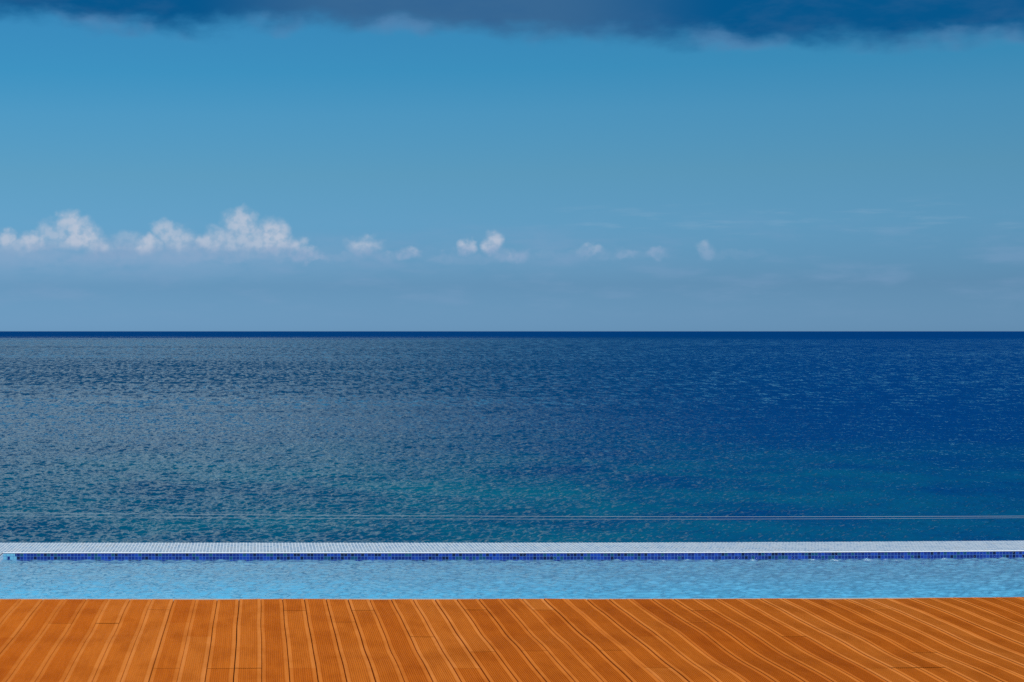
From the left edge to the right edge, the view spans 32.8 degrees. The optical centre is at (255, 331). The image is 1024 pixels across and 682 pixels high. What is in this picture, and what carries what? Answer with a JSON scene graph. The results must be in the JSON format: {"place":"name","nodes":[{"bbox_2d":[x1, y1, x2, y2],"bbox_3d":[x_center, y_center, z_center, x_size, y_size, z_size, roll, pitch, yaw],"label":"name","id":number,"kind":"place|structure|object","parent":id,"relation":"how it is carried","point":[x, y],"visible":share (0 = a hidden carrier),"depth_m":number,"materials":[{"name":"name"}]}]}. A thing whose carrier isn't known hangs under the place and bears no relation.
{"place":"outdoors","nodes":[
{"label":"outdoors","id":0,"kind":"place"},
{"bbox_2d":[0,512,944,516],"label":"cable","id":1,"kind":"object","parent":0,"point":[588,516],"visible":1,"depth_m":45.00,"materials":[{"name":"blue plastic"}]},
{"bbox_2d":[54,516,918,518],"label":"cable","id":2,"kind":"object","parent":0,"point":[352,518],"visible":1,"depth_m":45.30,"materials":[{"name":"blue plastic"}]},
{"bbox_2d":[0,331,1023,542],"bbox_3d":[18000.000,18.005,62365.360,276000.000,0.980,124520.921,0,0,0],"label":"sea","id":3,"kind":"structure","parent":0,"point":[461,436],"depth_m":290.96,"materials":[{"name":"liquid"}]},
{"bbox_2d":[0,540,1023,601],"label":"swimming pool","id":4,"kind":"structure","parent":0,"point":[644,551],"depth_m":13.50,"materials":[{"name":"tile"}]},
{"bbox_2d":[0,557,1023,598],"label":"pool water","id":5,"kind":"structure","parent":4,"relation":"in","point":[512,579],"depth_m":12.38,"materials":[{"name":"blue liquid"}]},
{"bbox_2d":[0,0,1023,330],"label":"sky","id":6,"kind":"structure","parent":0,"point":[166,165],"materials":[{"name":"blue"}]},
{"bbox_2d":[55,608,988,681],"bbox_3d":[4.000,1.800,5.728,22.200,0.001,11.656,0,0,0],"label":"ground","id":7,"kind":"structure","parent":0,"point":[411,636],"depth_m":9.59,"materials":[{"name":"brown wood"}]},
{"bbox_2d":[0,597,1023,681],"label":"deck","id":8,"kind":"structure","parent":7,"relation":"on","point":[955,639],"depth_m":9.66,"materials":[{"name":"brown wood"}]}
]}

